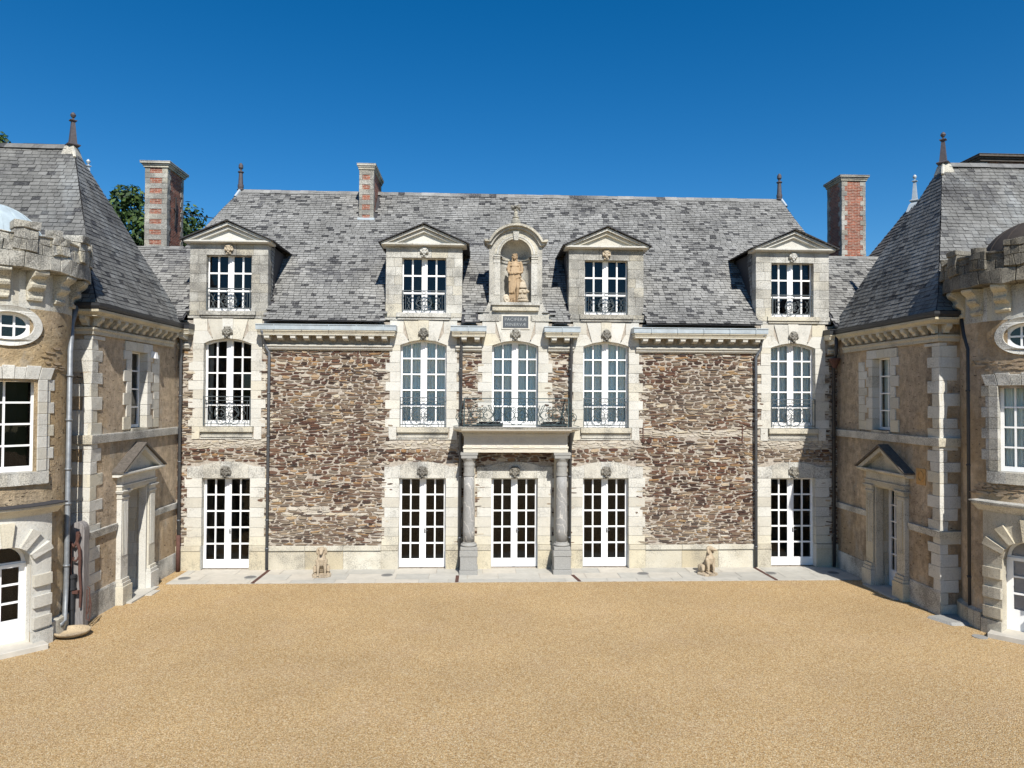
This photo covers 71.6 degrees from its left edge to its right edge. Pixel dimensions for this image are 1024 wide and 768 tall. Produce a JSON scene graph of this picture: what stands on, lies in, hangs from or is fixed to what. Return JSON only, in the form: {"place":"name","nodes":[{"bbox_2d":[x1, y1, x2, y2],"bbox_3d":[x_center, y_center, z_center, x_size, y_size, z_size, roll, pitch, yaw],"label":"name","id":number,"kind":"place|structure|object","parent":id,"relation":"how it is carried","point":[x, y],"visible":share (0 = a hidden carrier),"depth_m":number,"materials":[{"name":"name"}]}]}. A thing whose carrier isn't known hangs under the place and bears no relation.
{"place":"outdoors","nodes":[
{"label":"outdoors","id":0,"kind":"place"},
{"bbox_2d":[0,571,1023,767],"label":"gravel court","id":1,"kind":"object","parent":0,"point":[770,674],"depth_m":12.01,"materials":[{"name":"gravel"}]},
{"bbox_2d":[0,204,92,659],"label":"turret","id":2,"kind":"object","parent":1,"relation":"on","point":[44,281],"visible":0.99,"depth_m":13.62,"materials":[{"name":"stone"}]},
{"bbox_2d":[0,548,25,644],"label":"glazed door","id":3,"kind":"structure","parent":2,"relation":"in","point":[13,630],"depth_m":13.56,"materials":[{"name":"white paint"}]},
{"bbox_2d":[0,312,29,338],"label":"oval window","id":4,"kind":"structure","parent":2,"relation":"in","point":[27,323],"depth_m":13.41,"materials":[{"name":"white paint"}]},
{"bbox_2d":[0,381,33,472],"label":"window","id":5,"kind":"structure","parent":2,"relation":"in","point":[13,468],"depth_m":13.55,"materials":[{"name":"white paint"}]},
{"bbox_2d":[53,625,90,638],"bbox_3d":[-8.768,4.956,14.131,0.691,0.140,0.635,0,-1,-3],"label":"stone basin","id":6,"kind":"object","parent":1,"relation":"on","point":[71,631],"visible":0.92,"depth_m":14.20,"materials":[{"name":"beige stone"}]},
{"bbox_2d":[68,521,91,624],"bbox_3d":[-8.905,3.956,14.659,0.482,2.200,0.373,0,-1,-3],"label":"water pump","id":7,"kind":"object","parent":1,"relation":"on","point":[78,595],"visible":0.88,"depth_m":14.64,"materials":[{"name":"brown metal"}]},
{"bbox_2d":[145,590,159,595],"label":"stone slab","id":8,"kind":"structure","parent":1,"relation":"on","point":[153,592],"depth_m":17.22,"materials":[{"name":"stone"}]},
{"bbox_2d":[927,614,969,625],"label":"stone slab","id":9,"kind":"structure","parent":1,"relation":"on","point":[953,619],"depth_m":15.37,"materials":[{"name":"grey stone"}]},
{"bbox_2d":[972,634,987,638],"bbox_3d":[9.487,5.123,14.392,0.280,0.014,0.280,0,-1,-3],"label":"drain cover","id":10,"kind":"object","parent":1,"relation":"on","point":[978,636],"visible":1,"depth_m":14.38,"materials":[{"name":"grey metal"}]},
{"bbox_2d":[940,223,1023,644],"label":"turret","id":11,"kind":"object","parent":1,"relation":"on","point":[983,289],"visible":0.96,"depth_m":14.67,"materials":[{"name":"stone"}]},
{"bbox_2d":[999,388,1023,471],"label":"window","id":12,"kind":"structure","parent":11,"relation":"in","point":[1011,399],"depth_m":14.67,"materials":[{"name":"white paint"}]},
{"bbox_2d":[1007,543,1023,631],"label":"glazed door","id":13,"kind":"structure","parent":11,"relation":"in","point":[1015,557],"depth_m":14.56,"materials":[{"name":"white paint"}]},
{"bbox_2d":[1008,324,1023,347],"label":"oval window","id":14,"kind":"structure","parent":11,"relation":"in","point":[1013,328],"depth_m":14.45,"materials":[{"name":"white paint"}]},
{"bbox_2d":[0,0,1023,255],"label":"sky","id":15,"kind":"structure","parent":0,"point":[636,98],"materials":[{"name":"blue"}]},
{"bbox_2d":[165,567,861,584],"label":"paving","id":16,"kind":"structure","parent":0,"point":[491,575],"depth_m":19.07,"materials":[{"name":"stone"}]},
{"bbox_2d":[178,577,190,579],"bbox_3d":[-8.588,5.092,18.602,0.310,0.013,0.310,0,-1,-3],"label":"recessed uplight","id":17,"kind":"object","parent":16,"relation":"on","point":[183,578],"visible":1,"depth_m":18.58,"materials":[{"name":"silver metal"}]},
{"bbox_2d":[244,576,256,578],"bbox_3d":[-6.913,5.104,18.757,0.310,0.013,0.310,0,-1,-3],"label":"recessed uplight","id":18,"kind":"object","parent":16,"relation":"on","point":[249,577],"visible":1,"depth_m":18.72,"materials":[{"name":"silver metal"}]},
{"bbox_2d":[251,570,269,582],"bbox_3d":[-6.668,5.117,18.858,0.090,0.024,1.342,0,-1,-2],"label":"drain channel","id":19,"kind":"object","parent":16,"relation":"on","point":[260,576],"visible":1,"depth_m":18.82,"materials":[{"name":"metal"}]},
{"bbox_2d":[312,547,330,577],"bbox_3d":[-5.072,4.724,18.946,0.533,0.795,0.510,1,-1,-39],"label":"dog statue","id":20,"kind":"object","parent":16,"relation":"on","point":[321,568],"visible":1,"depth_m":18.81,"materials":[{"name":"stone"}]},
{"bbox_2d":[381,573,392,576],"bbox_3d":[-3.353,5.129,19.055,0.310,0.013,0.310,0,-1,-3],"label":"recessed uplight","id":21,"kind":"object","parent":16,"relation":"on","point":[386,575],"visible":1,"depth_m":19.01,"materials":[{"name":"silver metal"}]},
{"bbox_2d":[452,398,579,575],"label":"portico","id":22,"kind":"structure","parent":16,"relation":"on","point":[553,441],"depth_m":19.32,"materials":[{"name":"grey stone"}]},
{"bbox_2d":[476,419,502,426],"bbox_3d":[-0.616,1.066,19.525,0.720,0.205,0.160,0,-1,-3],"label":"floodlight","id":23,"kind":"object","parent":22,"relation":"on","point":[481,422],"visible":0.73,"depth_m":19.45,"materials":[{"name":"black plastic"}]},
{"bbox_2d":[541,419,566,426],"bbox_3d":[1.153,1.077,19.604,0.720,0.205,0.160,0,-1,-3],"label":"floodlight","id":24,"kind":"object","parent":22,"relation":"on","point":[552,423],"visible":0.69,"depth_m":19.53,"materials":[{"name":"black plastic"}]},
{"bbox_2d":[637,572,648,574],"bbox_3d":[3.579,5.173,19.384,0.310,0.013,0.310,0,-1,-3],"label":"recessed uplight","id":25,"kind":"object","parent":16,"relation":"on","point":[642,573],"visible":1,"depth_m":19.37,"materials":[{"name":"silver metal"}]},
{"bbox_2d":[697,546,717,576],"bbox_3d":[5.330,4.787,19.336,0.485,0.795,0.575,1,-1,-31],"label":"dog statue","id":26,"kind":"object","parent":16,"relation":"on","point":[706,567],"visible":1,"depth_m":19.21,"materials":[{"name":"stone"}]},
{"bbox_2d":[753,567,777,579],"bbox_3d":[6.939,5.202,19.463,0.090,0.024,1.345,0,-1,-5],"label":"drain channel","id":27,"kind":"object","parent":16,"relation":"on","point":[770,576],"visible":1,"depth_m":19.44,"materials":[{"name":"metal"}]},
{"label":"ground","id":28,"kind":"structure","parent":0,"visible":0},
{"bbox_2d":[0,131,10,142],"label":"tree","id":29,"kind":"object","parent":28,"relation":"on","point":[5,139],"visible":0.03,"depth_m":36.45,"materials":[{"name":"green plant"}]},
{"bbox_2d":[86,159,91,169],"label":"pavilion","id":30,"kind":"structure","parent":28,"relation":"on","point":[88,163],"depth_m":21.55,"materials":[{"name":"stone"}]},
{"bbox_2d":[0,112,184,626],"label":"corner pavilion","id":31,"kind":"structure","parent":28,"relation":"on","point":[121,420],"depth_m":16.66,"materials":[{"name":"stone"}]},
{"bbox_2d":[130,352,139,426],"bbox_3d":[-9.307,0.136,17.303,0.055,1.845,0.820,0,-1,-3],"label":"window","id":32,"kind":"structure","parent":31,"relation":"in","point":[137,371],"depth_m":17.66,"materials":[{"name":"white paint"}]},
{"bbox_2d":[151,351,158,358],"bbox_3d":[-9.059,-0.742,17.971,0.150,0.200,0.160,0,-1,-3],"label":"wall lamp","id":33,"kind":"object","parent":31,"relation":"attached to","point":[154,354],"visible":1,"depth_m":17.91,"materials":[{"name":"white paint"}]},
{"bbox_2d":[108,184,200,245],"bbox_3d":[-18.768,-2.483,35.379,10.175,15.744,10.602,1,-2,-44],"label":"tree","id":34,"kind":"object","parent":28,"relation":"on","point":[135,216],"visible":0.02,"depth_m":36.08,"materials":[{"name":"green plant"}]},
{"bbox_2d":[183,201,207,246],"bbox_3d":[-15.839,-1.864,37.242,9.191,14.611,8.540,0,-1,-3],"label":"tree","id":35,"kind":"object","parent":28,"relation":"on","point":[192,222],"visible":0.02,"depth_m":34.66,"materials":[{"name":"green plant"}]},
{"bbox_2d":[137,160,878,571],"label":"manor house","id":36,"kind":"structure","parent":28,"relation":"on","point":[343,356],"depth_m":20.19,"materials":[{"name":"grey stone"}]},
{"bbox_2d":[203,478,249,567],"bbox_3d":[-7.911,3.847,19.761,1.380,2.535,0.122,0,-1,-3],"label":"french door","id":37,"kind":"structure","parent":36,"relation":"in","point":[227,562],"depth_m":19.76,"materials":[{"name":"white paint"}]},
{"bbox_2d":[205,339,251,425],"bbox_3d":[-7.891,-0.044,19.861,1.380,2.440,0.073,0,-1,-3],"label":"window","id":38,"kind":"structure","parent":36,"relation":"in","point":[230,356],"depth_m":19.84,"materials":[{"name":"white paint"}]},
{"bbox_2d":[399,478,445,566],"bbox_3d":[-2.516,3.881,20.001,1.380,2.535,0.122,0,-1,-3],"label":"french door","id":39,"kind":"structure","parent":36,"relation":"in","point":[422,561],"depth_m":20.00,"materials":[{"name":"white paint"}]},
{"bbox_2d":[400,341,446,426],"bbox_3d":[-2.499,-0.010,20.156,1.380,2.440,0.184,0,-1,-3],"label":"window","id":40,"kind":"structure","parent":36,"relation":"in","point":[423,363],"depth_m":20.20,"materials":[{"name":"white paint"}]},
{"bbox_2d":[491,478,536,566],"bbox_3d":[0.061,3.897,20.116,1.380,2.535,0.122,0,-1,-3],"label":"french door","id":41,"kind":"structure","parent":36,"relation":"in","point":[513,561],"depth_m":20.11,"materials":[{"name":"white paint"}]},
{"bbox_2d":[492,341,537,426],"bbox_3d":[0.078,0.007,20.271,1.380,2.440,0.183,0,-1,-3],"label":"window","id":42,"kind":"structure","parent":36,"relation":"in","point":[514,366],"depth_m":20.31,"materials":[{"name":"white paint"}]},
{"bbox_2d":[503,254,528,301],"bbox_3d":[0.125,-2.981,20.108,0.745,1.436,0.349,0,-1,-3],"label":"stone statue","id":43,"kind":"object","parent":36,"relation":"in","point":[518,290],"visible":0.97,"depth_m":20.03,"materials":[{"name":"beige stone"}]},
{"bbox_2d":[583,478,626,565],"bbox_3d":[2.638,3.913,20.231,1.380,2.535,0.122,0,-1,-3],"label":"french door","id":44,"kind":"structure","parent":36,"relation":"in","point":[604,560],"depth_m":20.23,"materials":[{"name":"white paint"}]},
{"bbox_2d":[583,342,627,427],"bbox_3d":[2.656,0.023,20.386,1.380,2.440,0.185,0,-1,-3],"label":"window","id":45,"kind":"structure","parent":36,"relation":"in","point":[605,374],"depth_m":20.43,"materials":[{"name":"white paint"}]},
{"bbox_2d":[768,344,813,427],"bbox_3d":[8.050,0.057,20.626,1.380,2.440,0.185,0,-1,-3],"label":"window","id":46,"kind":"structure","parent":36,"relation":"in","point":[791,364],"depth_m":20.67,"materials":[{"name":"white paint"}]},
{"bbox_2d":[771,478,812,564],"bbox_3d":[8.033,3.947,20.471,1.380,2.535,0.122,0,-1,-3],"label":"french door","id":47,"kind":"structure","parent":36,"relation":"in","point":[790,559],"depth_m":20.48,"materials":[{"name":"white paint"}]},
{"bbox_2d":[831,175,918,323],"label":"pavilion","id":48,"kind":"structure","parent":28,"relation":"on","point":[881,246],"depth_m":22.79,"materials":[{"name":"stone"}]},
{"bbox_2d":[831,132,1023,614],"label":"corner pavilion","id":49,"kind":"structure","parent":28,"relation":"on","point":[898,501],"depth_m":17.48,"materials":[{"name":"stone"}]},
{"bbox_2d":[879,358,890,429],"bbox_3d":[9.704,0.255,18.149,0.167,1.845,0.820,0,-1,-3],"label":"window","id":50,"kind":"structure","parent":49,"relation":"in","point":[887,360],"depth_m":18.47,"materials":[{"name":"white paint"}]},
{"bbox_2d":[889,490,896,585],"bbox_3d":[9.738,3.887,17.801,0.122,2.540,1.040,0,-1,-3],"label":"french door","id":51,"kind":"structure","parent":49,"relation":"in","point":[892,572],"depth_m":18.22,"materials":[{"name":"white paint"}]}
]}

